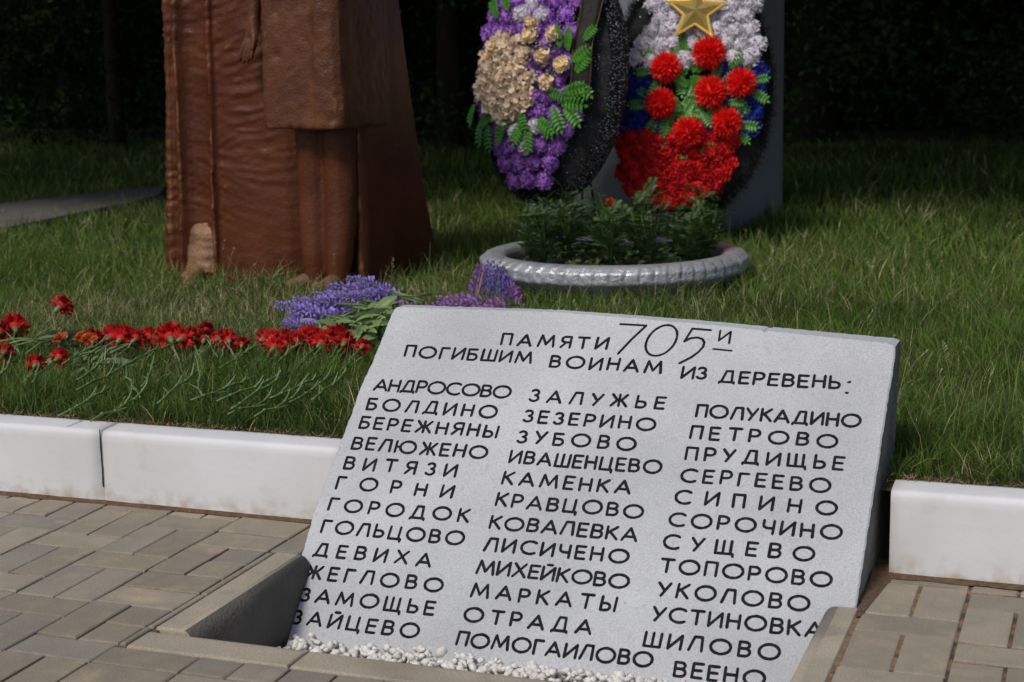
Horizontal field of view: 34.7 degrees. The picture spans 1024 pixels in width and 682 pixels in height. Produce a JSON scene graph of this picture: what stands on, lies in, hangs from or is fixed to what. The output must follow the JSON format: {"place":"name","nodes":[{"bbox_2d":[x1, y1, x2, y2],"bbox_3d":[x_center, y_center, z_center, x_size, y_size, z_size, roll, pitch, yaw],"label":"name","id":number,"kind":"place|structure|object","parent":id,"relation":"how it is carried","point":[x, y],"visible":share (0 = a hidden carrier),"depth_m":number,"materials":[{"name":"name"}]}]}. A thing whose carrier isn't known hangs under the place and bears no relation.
{"place":"outdoors","nodes":[
{"label":"outdoors","id":0,"kind":"place"},
{"bbox_2d":[0,186,166,232],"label":"path","id":1,"kind":"structure","parent":0,"point":[45,206],"depth_m":9.89,"materials":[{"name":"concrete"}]},
{"bbox_2d":[278,632,721,681],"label":"gravel","id":2,"kind":"structure","parent":0,"point":[532,669],"depth_m":3.51,"materials":[{"name":"white gravel"}]},
{"bbox_2d":[0,491,1023,681],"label":"pavement","id":3,"kind":"structure","parent":0,"point":[103,591],"depth_m":3.41,"materials":[{"name":"stone"}]},
{"bbox_2d":[0,414,1023,587],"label":"kerb","id":4,"kind":"structure","parent":3,"relation":"on","point":[957,531],"depth_m":4.08,"materials":[{"name":"white paint"}]},
{"bbox_2d":[0,122,1023,490],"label":"lawn ground","id":5,"kind":"structure","parent":0,"point":[884,134],"depth_m":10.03,"materials":[{"name":"green plant"}]},
{"bbox_2d":[0,321,12,341],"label":"carnation","id":6,"kind":"object","parent":5,"relation":"on","point":[4,327],"visible":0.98,"depth_m":5.26,"materials":[{"name":"red plant"}]},
{"bbox_2d":[0,341,15,363],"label":"carnation","id":7,"kind":"object","parent":5,"relation":"on","point":[8,349],"visible":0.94,"depth_m":5.05,"materials":[{"name":"red plant"}]},
{"bbox_2d":[0,311,31,372],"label":"carnation","id":8,"kind":"object","parent":5,"relation":"on","point":[14,320],"visible":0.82,"depth_m":5.29,"materials":[{"name":"red plant"}]},
{"bbox_2d":[21,353,46,394],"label":"carnation","id":9,"kind":"object","parent":5,"relation":"on","point":[33,359],"visible":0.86,"depth_m":4.83,"materials":[{"name":"red plant"}]},
{"bbox_2d":[9,346,70,391],"bbox_3d":[-1.382,0.093,4.784,0.071,0.071,0.306,38,25,-1],"label":"carnation","id":10,"kind":"object","parent":5,"relation":"on","point":[56,353],"visible":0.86,"depth_m":4.89,"materials":[{"name":"red plant"}]},
{"bbox_2d":[19,293,75,341],"bbox_3d":[-1.651,-0.034,5.642,0.096,0.105,0.400,-33,14,45],"label":"carnation","id":11,"kind":"object","parent":5,"relation":"on","point":[64,304],"visible":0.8,"depth_m":5.74,"materials":[{"name":"red plant"}]},
{"bbox_2d":[0,329,118,356],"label":"leaf bunch","id":12,"kind":"object","parent":5,"relation":"on","point":[52,333],"visible":0.55,"depth_m":5.18,"materials":[{"name":"green plant"}]},
{"bbox_2d":[51,331,67,346],"bbox_3d":[-1.417,0.035,5.120,0.063,0.084,0.152,-13,30,22],"label":"cut marigold","id":13,"kind":"object","parent":5,"relation":"on","point":[58,337],"visible":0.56,"depth_m":5.13,"materials":[{"name":"orange plant"}]},
{"bbox_2d":[57,385,111,416],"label":"carnation stalk","id":14,"kind":"object","parent":5,"relation":"on","point":[91,396],"visible":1,"depth_m":4.35,"materials":[{"name":"green plant"}]},
{"bbox_2d":[80,332,97,348],"bbox_3d":[-1.344,0.048,5.100,0.064,0.096,0.171,18,41,16],"label":"cut marigold","id":15,"kind":"object","parent":5,"relation":"on","point":[86,337],"visible":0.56,"depth_m":5.11,"materials":[{"name":"orange plant"}]},
{"bbox_2d":[62,326,116,363],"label":"carnation","id":16,"kind":"object","parent":5,"relation":"on","point":[106,336],"visible":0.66,"depth_m":5.14,"materials":[{"name":"red plant"}]},
{"bbox_2d":[77,356,106,380],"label":"carnation stalk","id":17,"kind":"object","parent":5,"relation":"on","point":[94,368],"visible":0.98,"depth_m":4.74,"materials":[{"name":"green plant"}]},
{"bbox_2d":[83,327,103,365],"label":"carnation","id":18,"kind":"object","parent":5,"relation":"on","point":[99,335],"visible":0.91,"depth_m":5.15,"materials":[{"name":"red plant"}]},
{"bbox_2d":[45,340,147,379],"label":"stems","id":19,"kind":"object","parent":5,"relation":"on","point":[84,354],"visible":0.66,"depth_m":4.98,"materials":[{"name":"green plant"}]},
{"bbox_2d":[76,360,133,390],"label":"carnation stalk","id":20,"kind":"object","parent":5,"relation":"on","point":[98,379],"visible":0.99,"depth_m":4.63,"materials":[{"name":"green plant"}]},
{"bbox_2d":[91,326,133,368],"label":"carnation","id":21,"kind":"object","parent":5,"relation":"on","point":[119,335],"visible":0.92,"depth_m":5.09,"materials":[{"name":"red plant"}]},
{"bbox_2d":[75,325,157,363],"bbox_3d":[-1.224,0.025,5.074,0.081,0.084,0.345,-44,-11,35],"label":"carnation","id":22,"kind":"object","parent":5,"relation":"on","point":[147,330],"visible":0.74,"depth_m":5.18,"materials":[{"name":"red plant"}]},
{"bbox_2d":[97,328,147,372],"bbox_3d":[-1.206,0.045,5.007,0.078,0.078,0.314,10,26,11],"label":"carnation","id":23,"kind":"object","parent":5,"relation":"on","point":[136,338],"visible":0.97,"depth_m":5.11,"materials":[{"name":"red plant"}]},
{"bbox_2d":[90,379,155,421],"bbox_3d":[-1.015,0.153,4.308,0.043,0.047,0.301,3,15,20],"label":"carnation stalk","id":24,"kind":"object","parent":5,"relation":"on","point":[126,402],"visible":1,"depth_m":4.31,"materials":[{"name":"green plant"}]},
{"bbox_2d":[128,325,193,362],"bbox_3d":[-1.076,0.021,4.996,0.083,0.083,0.316,16,21,20],"label":"carnation","id":25,"kind":"object","parent":5,"relation":"on","point":[183,336],"visible":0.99,"depth_m":5.10,"materials":[{"name":"red plant"}]},
{"bbox_2d":[154,320,185,374],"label":"carnation","id":26,"kind":"object","parent":5,"relation":"on","point":[165,329],"visible":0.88,"depth_m":5.12,"materials":[{"name":"red plant"}]},
{"bbox_2d":[157,363,197,403],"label":"carnation stalk","id":27,"kind":"object","parent":5,"relation":"on","point":[175,386],"visible":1,"depth_m":4.47,"materials":[{"name":"green plant"}]},
{"bbox_2d":[188,325,203,367],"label":"carnation","id":28,"kind":"object","parent":5,"relation":"on","point":[193,328],"visible":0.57,"depth_m":5.14,"materials":[{"name":"red plant"}]},
{"bbox_2d":[188,358,206,397],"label":"carnation stalk","id":29,"kind":"object","parent":5,"relation":"on","point":[198,382],"visible":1,"depth_m":4.51,"materials":[{"name":"green plant"}]},
{"bbox_2d":[193,328,212,368],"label":"carnation","id":30,"kind":"object","parent":5,"relation":"on","point":[201,341],"visible":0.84,"depth_m":5.14,"materials":[{"name":"red plant"}]},
{"bbox_2d":[196,319,217,357],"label":"carnation","id":31,"kind":"object","parent":5,"relation":"on","point":[205,325],"visible":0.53,"depth_m":5.19,"materials":[{"name":"red plant"}]},
{"bbox_2d":[198,330,222,355],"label":"carnation","id":32,"kind":"object","parent":5,"relation":"on","point":[214,339],"visible":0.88,"depth_m":5.08,"materials":[{"name":"red plant"}]},
{"bbox_2d":[190,374,252,400],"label":"carnation stalk","id":33,"kind":"object","parent":5,"relation":"on","point":[242,382],"visible":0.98,"depth_m":4.43,"materials":[{"name":"green plant"}]},
{"bbox_2d":[218,329,238,363],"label":"carnation","id":34,"kind":"object","parent":5,"relation":"on","point":[229,337],"visible":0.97,"depth_m":5.08,"materials":[{"name":"red plant"}]},
{"bbox_2d":[233,336,249,376],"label":"carnation","id":35,"kind":"object","parent":5,"relation":"on","point":[243,342],"visible":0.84,"depth_m":5.05,"materials":[{"name":"red plant"}]},
{"bbox_2d":[219,327,268,368],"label":"carnation","id":36,"kind":"object","parent":5,"relation":"on","point":[260,337],"visible":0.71,"depth_m":5.10,"materials":[{"name":"red plant"}]},
{"bbox_2d":[216,370,289,401],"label":"carnation stalk","id":37,"kind":"object","parent":5,"relation":"on","point":[244,390],"visible":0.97,"depth_m":4.44,"materials":[{"name":"green plant"}]},
{"bbox_2d":[231,371,285,409],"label":"carnation stalk","id":38,"kind":"object","parent":5,"relation":"on","point":[254,392],"visible":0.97,"depth_m":4.39,"materials":[{"name":"green plant"}]},
{"bbox_2d":[234,328,282,359],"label":"carnation","id":39,"kind":"object","parent":5,"relation":"on","point":[269,333],"visible":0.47,"depth_m":5.06,"materials":[{"name":"red plant"}]},
{"bbox_2d":[227,379,296,414],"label":"carnation stalk","id":40,"kind":"object","parent":5,"relation":"on","point":[259,403],"visible":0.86,"depth_m":4.30,"materials":[{"name":"green plant"}]},
{"bbox_2d":[243,336,286,376],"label":"carnation","id":41,"kind":"object","parent":5,"relation":"on","point":[271,342],"visible":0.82,"depth_m":4.98,"materials":[{"name":"red plant"}]},
{"bbox_2d":[256,333,295,371],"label":"carnation","id":42,"kind":"object","parent":5,"relation":"on","point":[284,338],"visible":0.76,"depth_m":5.01,"materials":[{"name":"red plant"}]},
{"bbox_2d":[254,329,309,371],"bbox_3d":[-0.736,0.064,4.930,0.086,0.083,0.373,16,31,23],"label":"carnation","id":43,"kind":"object","parent":5,"relation":"on","point":[301,337],"visible":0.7,"depth_m":5.04,"materials":[{"name":"red plant"}]},
{"bbox_2d":[254,378,309,416],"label":"carnation stalk","id":44,"kind":"object","parent":5,"relation":"on","point":[280,404],"visible":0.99,"depth_m":4.31,"materials":[{"name":"green plant"}]},
{"bbox_2d":[271,326,313,367],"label":"carnation","id":45,"kind":"object","parent":5,"relation":"on","point":[306,331],"visible":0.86,"depth_m":5.06,"materials":[{"name":"red plant"}]},
{"bbox_2d":[270,372,321,398],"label":"carnation stalk","id":46,"kind":"object","parent":5,"relation":"on","point":[298,385],"visible":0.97,"depth_m":4.44,"materials":[{"name":"green plant"}]},
{"bbox_2d":[161,0,439,296],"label":"statue","id":47,"kind":"object","parent":5,"relation":"on","point":[291,135],"visible":0.85,"depth_m":6.66,"materials":[{"name":"brown metal"}]},
{"bbox_2d":[281,324,319,357],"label":"carnation","id":48,"kind":"object","parent":5,"relation":"on","point":[311,327],"visible":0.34,"depth_m":5.11,"materials":[{"name":"red plant"}]},
{"bbox_2d":[290,332,332,371],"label":"carnation","id":49,"kind":"object","parent":5,"relation":"on","point":[318,340],"visible":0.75,"depth_m":5.01,"materials":[{"name":"red plant"}]},
{"bbox_2d":[289,366,336,402],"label":"carnation stalk","id":50,"kind":"object","parent":5,"relation":"on","point":[310,390],"visible":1,"depth_m":4.44,"materials":[{"name":"green plant"}]},
{"bbox_2d":[295,328,338,378],"bbox_3d":[-0.596,0.050,4.914,0.078,0.077,0.342,-18,18,19],"label":"carnation","id":51,"kind":"object","parent":5,"relation":"on","point":[329,333],"visible":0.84,"depth_m":5.04,"materials":[{"name":"red plant"}]},
{"bbox_2d":[311,367,350,400],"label":"carnation stalk","id":52,"kind":"object","parent":5,"relation":"on","point":[344,372],"visible":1,"depth_m":4.46,"materials":[{"name":"green plant"}]},
{"bbox_2d":[315,330,356,381],"bbox_3d":[-0.544,0.063,4.908,0.078,0.078,0.325,-37,12,28],"label":"carnation","id":53,"kind":"object","parent":5,"relation":"on","point":[342,338],"visible":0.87,"depth_m":5.02,"materials":[{"name":"red plant"}]},
{"bbox_2d":[340,338,370,370],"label":"carnation","id":54,"kind":"object","parent":5,"relation":"on","point":[362,344],"visible":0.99,"depth_m":4.93,"materials":[{"name":"red plant"}]},
{"bbox_2d":[295,296,419,346],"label":"bouquet leaves","id":55,"kind":"object","parent":5,"relation":"on","point":[382,310],"visible":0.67,"depth_m":5.25,"materials":[{"name":"green plant"}]},
{"bbox_2d":[279,317,351,331],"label":"lupin","id":56,"kind":"object","parent":55,"relation":"on","point":[302,325],"visible":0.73,"depth_m":5.19,"materials":[{"name":"purple plant"}]},
{"bbox_2d":[274,300,363,322],"bbox_3d":[-0.618,-0.091,5.268,0.296,0.056,0.062,13,-2,-12],"label":"lupin","id":57,"kind":"object","parent":55,"relation":"on","point":[312,315],"visible":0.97,"depth_m":5.25,"materials":[{"name":"purple plant"}]},
{"bbox_2d":[283,309,354,325],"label":"lupin","id":58,"kind":"object","parent":55,"relation":"on","point":[318,317],"visible":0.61,"depth_m":5.27,"materials":[{"name":"purple plant"}]},
{"bbox_2d":[290,297,355,310],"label":"lupin","id":59,"kind":"object","parent":55,"relation":"on","point":[336,306],"visible":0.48,"depth_m":5.47,"materials":[{"name":"purple plant"}]},
{"bbox_2d":[289,307,370,324],"bbox_3d":[-0.565,-0.085,5.356,0.339,0.062,0.070,0,45,-26],"label":"lupin","id":60,"kind":"object","parent":55,"relation":"on","point":[329,310],"visible":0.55,"depth_m":5.33,"materials":[{"name":"purple plant"}]},
{"bbox_2d":[293,293,373,309],"bbox_3d":[-0.578,-0.122,5.428,0.301,0.062,0.068,6,14,-19],"label":"lupin","id":61,"kind":"object","parent":55,"relation":"on","point":[326,300],"visible":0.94,"depth_m":5.41,"materials":[{"name":"purple plant"}]},
{"bbox_2d":[321,307,355,324],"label":"lupin","id":62,"kind":"object","parent":55,"relation":"on","point":[344,310],"visible":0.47,"depth_m":5.40,"materials":[{"name":"purple plant"}]},
{"bbox_2d":[313,285,399,302],"bbox_3d":[-0.522,-0.160,5.676,0.340,0.062,0.056,1,49,-15],"label":"lupin","id":63,"kind":"object","parent":55,"relation":"on","point":[340,291],"visible":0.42,"depth_m":5.65,"materials":[{"name":"purple plant"}]},
{"bbox_2d":[323,290,398,308],"bbox_3d":[-0.510,-0.142,5.511,0.269,0.067,0.057,-6,11,-23],"label":"lupin","id":64,"kind":"object","parent":55,"relation":"on","point":[356,293],"visible":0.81,"depth_m":5.49,"materials":[{"name":"purple plant"}]},
{"bbox_2d":[327,280,403,298],"bbox_3d":[-0.517,-0.177,5.785,0.297,0.071,0.062,4,-28,-30],"label":"lupin","id":65,"kind":"object","parent":55,"relation":"on","point":[345,285],"visible":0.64,"depth_m":5.74,"materials":[{"name":"purple plant"}]},
{"bbox_2d":[353,285,431,301],"bbox_3d":[-0.411,-0.159,5.601,0.293,0.062,0.071,-2,-11,-25],"label":"lupin","id":66,"kind":"object","parent":55,"relation":"on","point":[379,295],"visible":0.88,"depth_m":5.57,"materials":[{"name":"purple plant"}]},
{"bbox_2d":[356,276,428,303],"bbox_3d":[-0.415,-0.167,5.673,0.267,0.056,0.062,19,52,1],"label":"lupin","id":67,"kind":"object","parent":55,"relation":"on","point":[388,287],"visible":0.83,"depth_m":5.67,"materials":[{"name":"purple plant"}]},
{"bbox_2d":[364,286,439,305],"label":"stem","id":68,"kind":"object","parent":55,"relation":"on","point":[403,297],"visible":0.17,"depth_m":5.77,"materials":[{"name":"purple plant"}]},
{"bbox_2d":[346,275,405,292],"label":"lupin","id":69,"kind":"object","parent":5,"relation":"on","point":[370,277],"visible":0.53,"depth_m":5.84,"materials":[{"name":"purple plant"}]},
{"bbox_2d":[436,0,465,153],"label":"tree","id":70,"kind":"object","parent":5,"relation":"on","point":[449,65],"visible":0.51,"depth_m":14.09,"materials":[{"name":"brown plant"}]},
{"bbox_2d":[435,292,499,306],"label":"lupin","id":71,"kind":"object","parent":5,"relation":"on","point":[457,297],"visible":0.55,"depth_m":5.80,"materials":[{"name":"purple plant"}]},
{"bbox_2d":[464,263,486,299],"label":"lupin","id":72,"kind":"object","parent":5,"relation":"on","point":[478,271],"visible":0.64,"depth_m":6.19,"materials":[{"name":"purple plant"}]},
{"bbox_2d":[475,259,494,301],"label":"lupin","id":73,"kind":"object","parent":5,"relation":"on","point":[488,279],"visible":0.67,"depth_m":6.19,"materials":[{"name":"purple plant"}]},
{"bbox_2d":[451,295,532,308],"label":"lupin","id":74,"kind":"object","parent":5,"relation":"on","point":[474,299],"visible":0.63,"depth_m":5.67,"materials":[{"name":"purple plant"}]},
{"bbox_2d":[485,261,506,301],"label":"lupin","id":75,"kind":"object","parent":5,"relation":"on","point":[502,276],"visible":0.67,"depth_m":6.17,"materials":[{"name":"purple plant"}]},
{"bbox_2d":[494,276,516,303],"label":"lupin","id":76,"kind":"object","parent":5,"relation":"on","point":[510,281],"visible":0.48,"depth_m":6.16,"materials":[{"name":"purple plant"}]},
{"bbox_2d":[470,300,547,309],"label":"lupin","id":77,"kind":"object","parent":5,"relation":"on","point":[484,305],"visible":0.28,"depth_m":5.63,"materials":[{"name":"purple plant"}]},
{"bbox_2d":[0,409,1022,486],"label":"needle litter","id":78,"kind":"object","parent":5,"relation":"on","point":[910,477],"visible":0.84,"depth_m":4.16,"materials":[{"name":"brown plant"}]},
{"bbox_2d":[0,0,1023,155],"bbox_3d":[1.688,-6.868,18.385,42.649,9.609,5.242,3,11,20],"label":"woodland","id":79,"kind":"object","parent":5,"relation":"on","point":[908,116],"visible":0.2,"depth_m":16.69,"materials":[{"name":"green plant"}]},
{"bbox_2d":[501,284,523,306],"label":"lupin","id":80,"kind":"object","parent":5,"relation":"on","point":[514,289],"visible":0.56,"depth_m":6.07,"materials":[{"name":"purple plant"}]},
{"bbox_2d":[467,0,629,234],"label":"memorial wreath","id":81,"kind":"object","parent":5,"relation":"on","point":[551,90],"visible":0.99,"depth_m":7.31,"materials":[{"name":"purple"}]},
{"bbox_2d":[479,235,748,304],"bbox_3d":[0.408,-0.268,6.571,1.076,0.202,1.075,3,11,20],"label":"flower bowl","id":82,"kind":"object","parent":5,"relation":"on","point":[537,272],"visible":0.73,"depth_m":6.16,"materials":[{"name":"grey concrete"}]},
{"bbox_2d":[506,203,552,260],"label":"marigold plant","id":83,"kind":"object","parent":82,"relation":"on","point":[523,245],"visible":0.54,"depth_m":6.62,"materials":[{"name":"green plant"}]},
{"bbox_2d":[511,200,553,252],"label":"marigold plant","id":84,"kind":"object","parent":82,"relation":"in","point":[521,210],"visible":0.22,"depth_m":6.72,"materials":[{"name":"green plant"}]},
{"bbox_2d":[512,188,567,262],"bbox_3d":[0.114,-0.446,6.425,0.187,0.317,0.206,9,15,44],"label":"marigold plant","id":85,"kind":"object","parent":82,"relation":"on","point":[542,234],"visible":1,"depth_m":6.42,"materials":[{"name":"green plant"}]},
{"bbox_2d":[536,196,581,256],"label":"marigold plant","id":86,"kind":"object","parent":82,"relation":"on","point":[556,233],"visible":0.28,"depth_m":6.73,"materials":[{"name":"green plant"}]},
{"bbox_2d":[543,192,591,262],"bbox_3d":[0.197,-0.456,6.528,0.209,0.297,0.194,7,13,37],"label":"marigold plant","id":87,"kind":"object","parent":82,"relation":"on","point":[568,237],"visible":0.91,"depth_m":6.51,"materials":[{"name":"green plant"}]},
{"bbox_2d":[551,177,596,249],"bbox_3d":[0.244,-0.522,6.812,0.190,0.322,0.209,4,11,24],"label":"marigold plant","id":88,"kind":"object","parent":82,"relation":"on","point":[583,207],"visible":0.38,"depth_m":6.81,"materials":[{"name":"green plant"}]},
{"bbox_2d":[571,203,617,262],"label":"marigold plant","id":89,"kind":"object","parent":82,"relation":"on","point":[593,238],"visible":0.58,"depth_m":6.52,"materials":[{"name":"green plant"}]},
{"bbox_2d":[579,200,633,264],"bbox_3d":[0.370,-0.410,6.339,0.215,0.270,0.203,-9,13,-37],"label":"marigold plant","id":90,"kind":"object","parent":82,"relation":"on","point":[613,236],"visible":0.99,"depth_m":6.33,"materials":[{"name":"green plant"}]},
{"bbox_2d":[585,186,627,239],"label":"marigold plant","id":91,"kind":"object","parent":82,"relation":"on","point":[599,203],"visible":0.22,"depth_m":6.84,"materials":[{"name":"green plant"}]},
{"bbox_2d":[599,197,631,256],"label":"marigold plant","id":92,"kind":"object","parent":82,"relation":"on","point":[613,202],"visible":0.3,"depth_m":6.66,"materials":[{"name":"green plant"}]},
{"bbox_2d":[617,198,655,263],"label":"marigold plant","id":93,"kind":"object","parent":82,"relation":"on","point":[631,237],"visible":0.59,"depth_m":6.47,"materials":[{"name":"green plant"}]},
{"bbox_2d":[622,184,660,252],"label":"marigold plant","id":94,"kind":"object","parent":82,"relation":"on","point":[643,198],"visible":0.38,"depth_m":6.73,"materials":[{"name":"green plant"}]},
{"bbox_2d":[622,177,665,248],"bbox_3d":[0.547,-0.523,6.812,0.205,0.313,0.220,-1,10,2],"label":"marigold plant","id":95,"kind":"object","parent":82,"relation":"on","point":[638,194],"visible":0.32,"depth_m":6.81,"materials":[{"name":"green plant"}]},
{"bbox_2d":[629,199,670,263],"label":"marigold plant","id":96,"kind":"object","parent":82,"relation":"on","point":[651,248],"visible":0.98,"depth_m":6.32,"materials":[{"name":"green plant"}]},
{"bbox_2d":[658,198,691,252],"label":"marigold plant","id":97,"kind":"object","parent":82,"relation":"on","point":[682,210],"visible":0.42,"depth_m":6.73,"materials":[{"name":"green plant"}]},
{"bbox_2d":[662,204,701,257],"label":"marigold plant","id":98,"kind":"object","parent":82,"relation":"on","point":[672,235],"visible":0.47,"depth_m":6.55,"materials":[{"name":"green plant"}]},
{"bbox_2d":[674,200,711,260],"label":"marigold plant","id":99,"kind":"object","parent":82,"relation":"in","point":[691,241],"visible":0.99,"depth_m":6.39,"materials":[{"name":"green plant"}]},
{"bbox_2d":[672,195,730,248],"bbox_3d":[0.765,-0.467,6.638,0.202,0.258,0.209,-9,13,-36],"label":"marigold plant","id":100,"kind":"object","parent":82,"relation":"on","point":[702,207],"visible":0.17,"depth_m":6.64,"materials":[{"name":"green plant"}]},
{"bbox_2d":[682,183,735,258],"bbox_3d":[0.774,-0.474,6.500,0.190,0.322,0.208,-8,12,-32],"label":"marigold plant","id":101,"kind":"object","parent":82,"relation":"on","point":[714,225],"visible":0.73,"depth_m":6.49,"materials":[{"name":"green plant"}]},
{"bbox_2d":[526,0,784,233],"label":"grey stele","id":102,"kind":"object","parent":5,"relation":"on","point":[766,182],"visible":0.06,"depth_m":8.65,"materials":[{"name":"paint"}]},
{"bbox_2d":[612,0,781,240],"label":"memorial wreath","id":103,"kind":"object","parent":5,"relation":"on","point":[699,111],"visible":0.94,"depth_m":7.50,"materials":[{"name":"red"}]},
{"label":"pit floor","id":104,"kind":"structure","parent":0,"visible":0},
{"bbox_2d":[286,305,900,681],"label":"memorial slab","id":105,"kind":"structure","parent":104,"relation":"on","point":[465,497],"depth_m":3.69,"materials":[{"name":"grey stone"}]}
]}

